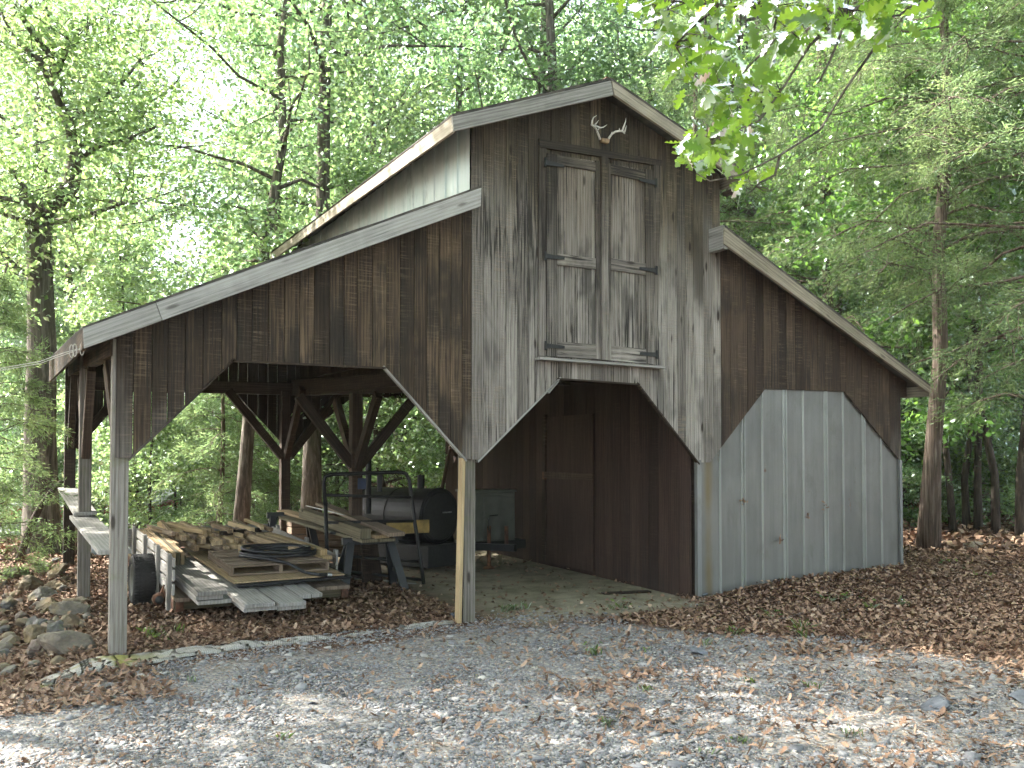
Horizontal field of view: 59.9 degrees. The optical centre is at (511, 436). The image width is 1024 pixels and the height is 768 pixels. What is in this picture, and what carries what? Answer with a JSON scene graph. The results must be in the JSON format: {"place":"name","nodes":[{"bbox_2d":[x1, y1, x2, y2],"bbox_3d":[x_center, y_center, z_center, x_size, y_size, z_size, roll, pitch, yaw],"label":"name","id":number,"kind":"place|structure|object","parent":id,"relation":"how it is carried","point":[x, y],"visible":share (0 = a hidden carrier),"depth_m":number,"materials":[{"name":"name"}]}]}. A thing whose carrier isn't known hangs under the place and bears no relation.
{"place":"outdoors","nodes":[
{"label":"outdoors","id":0,"kind":"place"},
{"bbox_2d":[0,0,921,446],"label":"sky","id":1,"kind":"structure","parent":0,"point":[578,2],"materials":[{"name":"white"}]},
{"bbox_2d":[0,476,1023,767],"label":"ground","id":2,"kind":"structure","parent":0,"point":[530,584],"depth_m":7.31,"materials":[{"name":"gravel"}]},
{"bbox_2d":[0,262,77,581],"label":"cedar tree","id":3,"kind":"object","parent":2,"relation":"on","point":[5,489],"visible":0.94,"depth_m":12.40,"materials":[{"name":"green plant"}]},
{"bbox_2d":[15,480,63,560],"bbox_3d":[-7.519,1.376,14.084,0.794,1.392,0.147,0,-2,6],"label":"fallen branch","id":4,"kind":"object","parent":2,"relation":"on","point":[37,513],"visible":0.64,"depth_m":14.06,"materials":[{"name":"wood"}]},
{"bbox_2d":[0,278,109,509],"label":"tree","id":5,"kind":"object","parent":2,"relation":"on","point":[11,432],"visible":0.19,"depth_m":22.78,"materials":[{"name":"green plant"}]},
{"bbox_2d":[37,630,95,654],"bbox_3d":[-3.970,1.846,7.901,0.515,0.252,0.265,7,0,-9],"label":"rock","id":6,"kind":"object","parent":2,"relation":"on","point":[59,642],"visible":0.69,"depth_m":7.84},
{"bbox_2d":[0,8,139,387],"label":"tree","id":7,"kind":"object","parent":2,"relation":"on","point":[74,267],"visible":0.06,"depth_m":25.87,"materials":[{"name":"green plant"}]},
{"bbox_2d":[49,601,91,616],"bbox_3d":[-4.675,1.853,9.437,0.474,0.183,0.244,16,4,-12],"label":"rock","id":8,"kind":"object","parent":2,"relation":"on","point":[61,608],"visible":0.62,"depth_m":9.39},
{"bbox_2d":[0,67,150,433],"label":"tree","id":9,"kind":"object","parent":2,"relation":"on","point":[7,106],"visible":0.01,"depth_m":34.37,"materials":[{"name":"green plant"}]},
{"bbox_2d":[0,484,182,535],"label":"sapling","id":10,"kind":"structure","parent":2,"relation":"on","point":[168,495],"depth_m":29.23,"materials":[{"name":"green plant"}]},
{"bbox_2d":[0,0,228,505],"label":"tree","id":11,"kind":"object","parent":2,"relation":"on","point":[109,222],"visible":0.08,"depth_m":25.09,"materials":[{"name":"green plant"}]},
{"bbox_2d":[0,213,240,528],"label":"tree","id":12,"kind":"object","parent":2,"relation":"on","point":[115,274],"visible":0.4,"depth_m":19.50,"materials":[{"name":"green plant"}]},
{"bbox_2d":[3,41,259,354],"bbox_3d":[-16.449,-6.505,36.414,11.785,21.054,8.676,-1,-2,19],"label":"tree","id":13,"kind":"object","parent":2,"relation":"on","point":[177,119],"visible":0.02,"depth_m":36.90,"materials":[{"name":"green plant"}]},
{"bbox_2d":[0,0,268,557],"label":"tree","id":14,"kind":"object","parent":2,"relation":"on","point":[36,227],"visible":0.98,"depth_m":14.44,"materials":[{"name":"green plant"}]},
{"bbox_2d":[75,416,205,528],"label":"sapling","id":15,"kind":"object","parent":2,"relation":"on","point":[155,513],"visible":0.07,"depth_m":22.58,"materials":[{"name":"green plant"}]},
{"bbox_2d":[0,0,288,516],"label":"tree","id":16,"kind":"object","parent":2,"relation":"on","point":[174,57],"visible":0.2,"depth_m":28.23,"materials":[{"name":"green plant"}]},
{"bbox_2d":[61,391,231,528],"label":"sapling","id":17,"kind":"object","parent":2,"relation":"on","point":[153,474],"visible":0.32,"depth_m":18.81,"materials":[{"name":"green plant"}]},
{"bbox_2d":[0,0,307,291],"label":"tree","id":18,"kind":"object","parent":2,"relation":"on","point":[187,195],"visible":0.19,"depth_m":24.11,"materials":[{"name":"green plant"}]},
{"bbox_2d":[139,411,217,524],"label":"sapling","id":19,"kind":"object","parent":2,"relation":"on","point":[174,514],"visible":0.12,"depth_m":25.88,"materials":[{"name":"green plant"}]},
{"bbox_2d":[142,255,278,525],"bbox_3d":[-5.671,-0.699,17.501,2.667,5.905,3.249,0,-2,4],"label":"cedar tree","id":20,"kind":"object","parent":2,"relation":"on","point":[220,493],"visible":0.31,"depth_m":17.40,"materials":[{"name":"green plant"}]},
{"bbox_2d":[1,0,431,523],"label":"tree","id":21,"kind":"object","parent":2,"relation":"on","point":[266,231],"visible":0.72,"depth_m":15.35,"materials":[{"name":"green plant"}]},
{"bbox_2d":[16,620,453,692],"bbox_3d":[-2.341,1.916,8.146,4.171,0.117,0.670,1,-2,-41],"label":"stone edging","id":22,"kind":"object","parent":2,"relation":"on","point":[78,669],"visible":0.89,"depth_m":7.68,"materials":[{"name":"stone"}]},
{"bbox_2d":[128,524,349,611],"bbox_3d":[-3.920,1.532,11.720,2.428,0.714,4.432,1,2,-32],"label":"utility trailer","id":23,"kind":"object","parent":2,"relation":"on","point":[149,581],"visible":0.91,"depth_m":9.99,"materials":[{"name":"grey wood"}]},
{"bbox_2d":[160,570,231,604],"bbox_3d":[-3.763,1.640,10.277,0.360,0.062,2.663,1,2,-32],"label":"plank","id":24,"kind":"object","parent":23,"relation":"on","point":[226,599],"visible":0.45,"depth_m":9.19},
{"bbox_2d":[175,577,222,600],"bbox_3d":[-3.807,1.585,10.236,0.290,0.062,2.682,1,2,-32],"label":"plank","id":25,"kind":"object","parent":24,"relation":"on","point":[187,590],"visible":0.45,"depth_m":9.15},
{"bbox_2d":[172,559,227,595],"bbox_3d":[-3.804,1.534,10.271,0.320,0.062,2.822,1,2,-32],"label":"plank","id":26,"kind":"object","parent":25,"relation":"on","point":[195,580],"visible":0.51,"depth_m":9.56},
{"bbox_2d":[226,594,276,612],"bbox_3d":[-3.278,1.683,10.213,0.360,0.092,2.683,1,2,-32],"label":"plank","id":27,"kind":"object","parent":23,"relation":"on","point":[253,609],"visible":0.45,"depth_m":9.10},
{"bbox_2d":[186,557,274,608],"bbox_3d":[-3.283,1.638,10.184,0.330,0.092,2.723,1,2,-32],"label":"plank","id":28,"kind":"object","parent":27,"relation":"on","point":[248,597],"visible":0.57,"depth_m":9.48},
{"bbox_2d":[277,605,305,610],"bbox_3d":[-2.975,1.700,10.330,0.320,0.092,2.603,1,2,-32],"label":"plank","id":29,"kind":"object","parent":23,"relation":"on","point":[291,608],"visible":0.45,"depth_m":9.23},
{"bbox_2d":[254,584,305,606],"bbox_3d":[-2.968,1.660,10.320,0.310,0.092,2.623,1,2,-32],"label":"plank","id":30,"kind":"object","parent":29,"relation":"on","point":[279,595],"visible":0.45,"depth_m":9.47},
{"bbox_2d":[235,566,351,585],"bbox_3d":[-2.985,1.567,10.846,1.379,0.037,2.138,1,2,-32],"label":"panel","id":31,"kind":"object","parent":23,"relation":"on","point":[345,575],"visible":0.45,"depth_m":9.99,"materials":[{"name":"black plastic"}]},
{"bbox_2d":[188,551,343,583],"bbox_3d":[-3.045,1.541,10.831,1.339,0.043,2.097,1,2,-32],"label":"plywood sheet","id":32,"kind":"object","parent":31,"relation":"on","point":[201,556],"visible":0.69,"depth_m":10.27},
{"bbox_2d":[208,549,328,575],"bbox_3d":[-2.948,1.484,10.694,1.140,0.113,1.190,1,2,-31],"label":"wooden pallet","id":33,"kind":"object","parent":32,"relation":"on","point":[228,561],"visible":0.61,"depth_m":10.34,"materials":[{"name":"brown wood"}]},
{"bbox_2d":[239,543,331,576],"bbox_3d":[-2.681,1.442,10.403,0.946,0.283,1.063,1,2,-32],"label":"hose","id":34,"kind":"object","parent":33,"relation":"on","point":[254,551],"visible":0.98,"depth_m":10.33,"materials":[{"name":"rubber"}]},
{"bbox_2d":[181,393,299,525],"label":"sapling","id":35,"kind":"object","parent":2,"relation":"on","point":[268,496],"visible":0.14,"depth_m":22.30,"materials":[{"name":"green plant"}]},
{"bbox_2d":[168,0,314,289],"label":"tree","id":36,"kind":"object","parent":2,"relation":"on","point":[231,106],"visible":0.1,"depth_m":34.86,"materials":[{"name":"green plant"}]},
{"bbox_2d":[175,394,326,524],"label":"cedar tree","id":37,"kind":"object","parent":2,"relation":"on","point":[261,516],"visible":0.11,"depth_m":19.50,"materials":[{"name":"green plant"}]},
{"bbox_2d":[206,399,348,524],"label":"sapling","id":38,"kind":"object","parent":2,"relation":"on","point":[274,506],"visible":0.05,"depth_m":21.12,"materials":[{"name":"green plant"}]},
{"bbox_2d":[266,512,319,546],"bbox_3d":[-3.323,1.547,13.354,0.878,0.833,0.584,1,-2,-24],"label":"sawhorse","id":39,"kind":"object","parent":2,"relation":"on","point":[272,517],"visible":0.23,"depth_m":13.27,"materials":[{"name":"black plastic"}]},
{"bbox_2d":[132,0,455,519],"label":"tree","id":40,"kind":"object","parent":2,"relation":"on","point":[214,161],"visible":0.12,"depth_m":26.38,"materials":[{"name":"green plant"}]},
{"bbox_2d":[146,0,442,503],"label":"tree","id":41,"kind":"object","parent":2,"relation":"on","point":[262,98],"visible":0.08,"depth_m":28.16,"materials":[{"name":"green plant"}]},
{"bbox_2d":[62,0,545,512],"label":"tree","id":42,"kind":"object","parent":2,"relation":"on","point":[311,490],"visible":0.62,"depth_m":17.15,"materials":[{"name":"green plant"}]},
{"bbox_2d":[256,416,371,519],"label":"cedar tree","id":43,"kind":"object","parent":2,"relation":"on","point":[337,499],"visible":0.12,"depth_m":20.37,"materials":[{"name":"green plant"}]},
{"bbox_2d":[286,518,345,553],"bbox_3d":[-3.315,1.675,14.966,0.950,0.590,0.500,1,-2,-30],"label":"stacked timber","id":44,"kind":"object","parent":2,"relation":"on","point":[297,530],"visible":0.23,"depth_m":14.76,"materials":[{"name":"brown wood"}]},
{"bbox_2d":[233,226,415,506],"bbox_3d":[-4.279,-1.168,21.818,5.586,7.370,5.715,1,-2,-43],"label":"tree","id":45,"kind":"object","parent":2,"relation":"on","point":[345,485],"visible":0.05,"depth_m":21.79,"materials":[{"name":"green plant"}]},
{"bbox_2d":[201,0,456,510],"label":"tree","id":46,"kind":"object","parent":2,"relation":"on","point":[353,34],"visible":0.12,"depth_m":25.36,"materials":[{"name":"green plant"}]},
{"bbox_2d":[224,127,447,487],"bbox_3d":[-2.795,-1.696,17.207,6.141,7.951,5.426,-1,7,43],"label":"tree","id":47,"kind":"object","parent":2,"relation":"on","point":[382,459],"visible":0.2,"depth_m":16.84,"materials":[{"name":"green plant"}]},
{"bbox_2d":[236,2,435,486],"bbox_3d":[-5.802,-7.651,35.917,10.072,20.760,9.674,0,-2,-3],"label":"tree","id":48,"kind":"object","parent":2,"relation":"on","point":[411,85],"visible":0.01,"depth_m":34.57,"materials":[{"name":"green plant"}]},
{"bbox_2d":[170,0,503,267],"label":"tree","id":49,"kind":"object","parent":2,"relation":"on","point":[309,154],"visible":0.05,"depth_m":29.58,"materials":[{"name":"green plant"}]},
{"bbox_2d":[360,544,382,583],"bbox_3d":[-1.891,1.626,11.881,0.316,0.659,0.167,1,-2,-41],"label":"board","id":50,"kind":"object","parent":2,"relation":"on","point":[369,567],"visible":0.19,"depth_m":11.83,"materials":[{"name":"brown wood"}]},
{"bbox_2d":[338,536,408,592],"bbox_3d":[-1.827,1.629,11.406,0.878,0.676,0.583,1,-2,-24],"label":"sawhorse","id":51,"kind":"object","parent":2,"relation":"on","point":[395,569],"visible":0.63,"depth_m":11.35,"materials":[{"name":"grey wood"}]},
{"bbox_2d":[277,516,377,542],"bbox_3d":[-2.687,1.248,12.343,0.220,0.219,3.026,1,-2,-37],"label":"timber","id":52,"kind":"object","parent":51,"relation":"on","point":[305,523],"visible":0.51,"depth_m":12.20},
{"bbox_2d":[299,508,370,538],"bbox_3d":[-2.433,1.163,12.029,0.150,0.284,2.116,1,-2,-34],"label":"timber","id":53,"kind":"object","parent":52,"relation":"on","point":[358,531],"visible":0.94,"depth_m":11.70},
{"bbox_2d":[378,537,394,541],"bbox_3d":[-2.478,1.252,12.461,0.220,0.219,3.026,1,-2,-37],"label":"timber","id":54,"kind":"object","parent":51,"relation":"on","point":[389,539],"visible":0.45,"depth_m":11.25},
{"bbox_2d":[277,510,388,538],"bbox_3d":[-2.566,1.200,12.384,0.200,0.229,2.989,1,-2,-39],"label":"timber","id":55,"kind":"object","parent":54,"relation":"on","point":[374,534],"visible":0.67,"depth_m":12.94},
{"bbox_2d":[315,502,404,536],"bbox_3d":[-2.131,1.111,12.116,0.240,0.341,2.272,1,-2,-37],"label":"timber","id":56,"kind":"object","parent":55,"relation":"on","point":[385,530],"visible":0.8,"depth_m":11.69,"materials":[{"name":"brown wood"}]},
{"bbox_2d":[322,470,425,583],"bbox_3d":[-1.848,1.219,11.880,1.366,1.539,0.374,0,-2,-10],"label":"pipe rack","id":57,"kind":"object","parent":2,"relation":"on","point":[379,489],"visible":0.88,"depth_m":11.86,"materials":[{"name":"black metal"}]},
{"bbox_2d":[206,0,555,486],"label":"tree","id":58,"kind":"object","parent":2,"relation":"on","point":[401,103],"visible":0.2,"depth_m":23.73,"materials":[{"name":"green plant"}]},
{"bbox_2d":[401,423,444,481],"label":"sapling","id":59,"kind":"object","parent":2,"relation":"on","point":[442,466],"visible":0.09,"depth_m":22.33,"materials":[{"name":"green plant"}]},
{"bbox_2d":[362,459,516,567],"bbox_3d":[-1.380,1.108,13.406,2.515,1.735,1.661,-1,-2,44],"label":"smoker trailer","id":60,"kind":"object","parent":2,"relation":"on","point":[436,513],"visible":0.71,"depth_m":13.22,"materials":[{"name":"black metal"}]},
{"bbox_2d":[455,458,464,622],"bbox_3d":[-0.545,1.095,9.313,0.078,1.742,0.099,1,-2,-30],"label":"stud","id":61,"kind":"object","parent":2,"relation":"on","point":[460,541],"visible":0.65,"depth_m":9.29,"materials":[{"name":"brown wood"}]},
{"bbox_2d":[397,1,534,137],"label":"tree","id":62,"kind":"object","parent":2,"relation":"on","point":[503,96],"visible":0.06,"depth_m":36.50,"materials":[{"name":"green plant"}]},
{"bbox_2d":[360,0,577,157],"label":"tree","id":63,"kind":"object","parent":2,"relation":"on","point":[525,22],"visible":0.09,"depth_m":26.98,"materials":[{"name":"green plant"}]},
{"bbox_2d":[49,77,930,654],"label":"barn","id":64,"kind":"structure","parent":2,"relation":"on","point":[627,357],"depth_m":10.68,"materials":[{"name":"brown wood"}]},
{"bbox_2d":[542,414,593,571],"bbox_3d":[0.816,0.786,13.189,0.055,2.280,1.371,1,-2,-30],"label":"bay door","id":65,"kind":"structure","parent":64,"relation":"in","point":[567,441],"depth_m":13.15,"materials":[{"name":"brown wood"}]},
{"bbox_2d":[544,153,600,358],"bbox_3d":[0.680,-2.029,9.990,0.760,2.290,0.062,1,-2,-30],"label":"loft door","id":66,"kind":"structure","parent":64,"relation":"in","point":[572,253],"depth_m":10.01,"materials":[{"name":"grey wood"}]},
{"bbox_2d":[608,163,657,363],"bbox_3d":[1.414,-2.024,10.406,0.716,2.321,0.061,1,-2,-30],"label":"loft door","id":67,"kind":"structure","parent":64,"relation":"in","point":[632,270],"depth_m":10.42,"materials":[{"name":"grey wood"}]},
{"bbox_2d":[454,489,525,568],"bbox_3d":[-0.292,1.402,13.717,1.030,1.171,0.810,1,-2,-30],"label":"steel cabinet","id":68,"kind":"object","parent":2,"relation":"on","point":[494,515],"visible":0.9,"depth_m":13.54,"materials":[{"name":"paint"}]},
{"bbox_2d":[0,0,1014,512],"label":"woods","id":69,"kind":"object","parent":2,"relation":"on","point":[314,194],"visible":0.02,"depth_m":47.13,"materials":[{"name":"green plant"}]},
{"bbox_2d":[21,555,995,651],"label":"weeds","id":70,"kind":"object","parent":2,"relation":"on","point":[775,610],"visible":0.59,"depth_m":9.87,"materials":[{"name":"green plant"}]},
{"bbox_2d":[303,0,718,186],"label":"tree","id":71,"kind":"object","parent":2,"relation":"on","point":[553,71],"visible":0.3,"depth_m":24.96,"materials":[{"name":"green plant"}]},
{"bbox_2d":[0,555,1023,767],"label":"gravel","id":72,"kind":"structure","parent":2,"relation":"on","point":[969,755],"depth_m":5.92,"materials":[{"name":"gravel"}]},
{"bbox_2d":[0,613,1023,767],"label":"dead leaves","id":73,"kind":"object","parent":2,"relation":"on","point":[8,686],"visible":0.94,"depth_m":7.08,"materials":[{"name":"brown plant"}]},
{"bbox_2d":[0,543,1023,649],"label":"dead leaves","id":74,"kind":"object","parent":2,"relation":"on","point":[939,624],"visible":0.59,"depth_m":10.15,"materials":[{"name":"brown plant"}]},
{"bbox_2d":[0,547,1023,767],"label":"leaf crumbs","id":75,"kind":"object","parent":2,"relation":"on","point":[638,739],"visible":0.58,"depth_m":6.01,"materials":[{"name":"plant"}]},
{"bbox_2d":[0,492,1023,564],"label":"forest floor leaves","id":76,"kind":"object","parent":2,"relation":"on","point":[979,535],"visible":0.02,"depth_m":15.54,"materials":[{"name":"brown plant"}]},
{"bbox_2d":[135,597,906,754],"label":"grass","id":77,"kind":"structure","parent":2,"relation":"on","point":[506,606],"depth_m":8.16,"materials":[{"name":"green plant"}]},
{"bbox_2d":[30,551,1019,767],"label":"fallen twigs","id":78,"kind":"object","parent":2,"relation":"on","point":[577,677],"visible":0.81,"depth_m":6.84,"materials":[{"name":"wood"}]},
{"bbox_2d":[443,0,661,107],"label":"tree","id":79,"kind":"object","parent":2,"relation":"on","point":[572,37],"visible":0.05,"depth_m":35.67,"materials":[{"name":"green plant"}]},
{"bbox_2d":[408,0,722,211],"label":"tree","id":80,"kind":"object","parent":2,"relation":"on","point":[541,44],"visible":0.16,"depth_m":26.61,"materials":[{"name":"green plant"}]},
{"bbox_2d":[528,4,690,124],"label":"tree","id":81,"kind":"object","parent":2,"relation":"on","point":[620,36],"visible":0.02,"depth_m":42.01,"materials":[{"name":"green plant"}]},
{"bbox_2d":[489,0,779,250],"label":"tree","id":82,"kind":"object","parent":2,"relation":"on","point":[618,73],"visible":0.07,"depth_m":27.86,"materials":[{"name":"green plant"}]},
{"bbox_2d":[577,0,830,263],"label":"tree","id":83,"kind":"object","parent":2,"relation":"on","point":[647,101],"visible":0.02,"depth_m":26.95,"materials":[{"name":"green plant"}]},
{"bbox_2d":[555,0,874,235],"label":"tree","id":84,"kind":"object","parent":2,"relation":"on","point":[737,45],"visible":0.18,"depth_m":23.81,"materials":[{"name":"green plant"}]},
{"bbox_2d":[632,8,819,267],"bbox_3d":[4.206,-4.366,21.222,6.187,12.903,6.574,-1,-2,35],"label":"cedar tree","id":85,"kind":"object","parent":2,"relation":"on","point":[696,102],"visible":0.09,"depth_m":21.35,"materials":[{"name":"green plant"}]},
{"bbox_2d":[583,0,897,247],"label":"tree","id":86,"kind":"object","parent":2,"relation":"on","point":[751,207],"visible":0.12,"depth_m":23.58,"materials":[{"name":"green plant"}]},
{"bbox_2d":[606,0,941,209],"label":"oak tree","id":87,"kind":"object","parent":2,"relation":"on","point":[703,153],"visible":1,"depth_m":3.61,"materials":[{"name":"green plant"}]},
{"bbox_2d":[703,0,918,333],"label":"tree","id":88,"kind":"object","parent":2,"relation":"on","point":[743,21],"visible":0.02,"depth_m":22.15,"materials":[{"name":"green plant"}]},
{"bbox_2d":[719,16,921,302],"bbox_3d":[6.594,-3.798,19.499,4.597,11.893,5.476,0,-2,1],"label":"tree","id":89,"kind":"object","parent":2,"relation":"on","point":[802,100],"visible":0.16,"depth_m":19.12,"materials":[{"name":"green plant"}]},
{"bbox_2d":[735,176,953,371],"bbox_3d":[6.588,-2.116,21.613,6.301,8.428,6.537,-1,0,-2],"label":"tree","id":90,"kind":"object","parent":2,"relation":"on","point":[772,227],"visible":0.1,"depth_m":21.09,"materials":[{"name":"green plant"}]},
{"bbox_2d":[722,0,972,403],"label":"cedar tree","id":91,"kind":"object","parent":2,"relation":"on","point":[850,318],"visible":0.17,"depth_m":19.20,"materials":[{"name":"green plant"}]},
{"bbox_2d":[737,0,1023,549],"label":"cedar tree","id":92,"kind":"object","parent":2,"relation":"on","point":[928,534],"visible":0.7,"depth_m":14.63,"materials":[{"name":"green plant"}]},
{"bbox_2d":[760,3,1023,463],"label":"tree","id":93,"kind":"object","parent":2,"relation":"on","point":[948,425],"visible":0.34,"depth_m":16.50,"materials":[{"name":"green plant"}]},
{"bbox_2d":[770,1,1021,532],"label":"tree","id":94,"kind":"object","parent":2,"relation":"on","point":[952,521],"visible":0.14,"depth_m":16.66,"materials":[{"name":"green plant"}]},
{"bbox_2d":[802,203,1023,519],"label":"tree","id":95,"kind":"object","parent":2,"relation":"on","point":[904,407],"visible":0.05,"depth_m":18.95,"materials":[{"name":"green plant"}]},
{"bbox_2d":[811,1,1023,533],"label":"tree","id":96,"kind":"object","parent":2,"relation":"on","point":[995,518],"visible":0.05,"depth_m":16.79,"materials":[{"name":"green plant"}]},
{"bbox_2d":[825,0,1023,529],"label":"tree","id":97,"kind":"object","parent":2,"relation":"on","point":[977,510],"visible":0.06,"depth_m":17.34,"materials":[{"name":"green plant"}]},
{"bbox_2d":[901,417,953,526],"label":"sapling","id":98,"kind":"object","parent":2,"relation":"on","point":[909,474],"visible":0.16,"depth_m":17.21,"materials":[{"name":"green plant"}]},
{"bbox_2d":[839,0,1023,516],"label":"cedar tree","id":99,"kind":"object","parent":2,"relation":"on","point":[927,370],"visible":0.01,"depth_m":19.65,"materials":[{"name":"green plant"}]},
{"bbox_2d":[918,695,950,711],"bbox_3d":[2.860,1.850,6.049,0.247,0.095,0.171,-26,-10,-3],"label":"rock","id":100,"kind":"object","parent":2,"relation":"on","point":[937,702],"visible":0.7,"depth_m":6.03,"materials":[{"name":"stone"}]},
{"bbox_2d":[848,0,1023,427],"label":"cedar tree","id":101,"kind":"object","parent":2,"relation":"on","point":[1008,319],"visible":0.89,"depth_m":13.36,"materials":[{"name":"green plant"}]},
{"bbox_2d":[853,1,1023,529],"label":"tree","id":102,"kind":"object","parent":2,"relation":"on","point":[965,507],"visible":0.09,"depth_m":17.46,"materials":[{"name":"green plant"}]},
{"bbox_2d":[901,431,1014,523],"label":"sapling","id":103,"kind":"object","parent":2,"relation":"on","point":[956,479],"visible":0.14,"depth_m":18.82,"materials":[{"name":"green plant"}]},
{"bbox_2d":[901,347,1023,524],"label":"sapling","id":104,"kind":"object","parent":2,"relation":"on","point":[1003,504],"visible":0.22,"depth_m":17.98,"materials":[{"name":"green plant"}]},
{"bbox_2d":[907,0,1023,538],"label":"tree","id":105,"kind":"object","parent":2,"relation":"on","point":[1019,505],"visible":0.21,"depth_m":15.89,"materials":[{"name":"green plant"}]},
{"bbox_2d":[909,205,1023,472],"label":"tree","id":106,"kind":"object","parent":2,"relation":"on","point":[1017,420],"visible":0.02,"depth_m":20.27,"materials":[{"name":"green plant"}]},
{"bbox_2d":[914,358,1023,525],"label":"sapling","id":107,"kind":"object","parent":2,"relation":"on","point":[958,462],"visible":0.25,"depth_m":17.88,"materials":[{"name":"green plant"}]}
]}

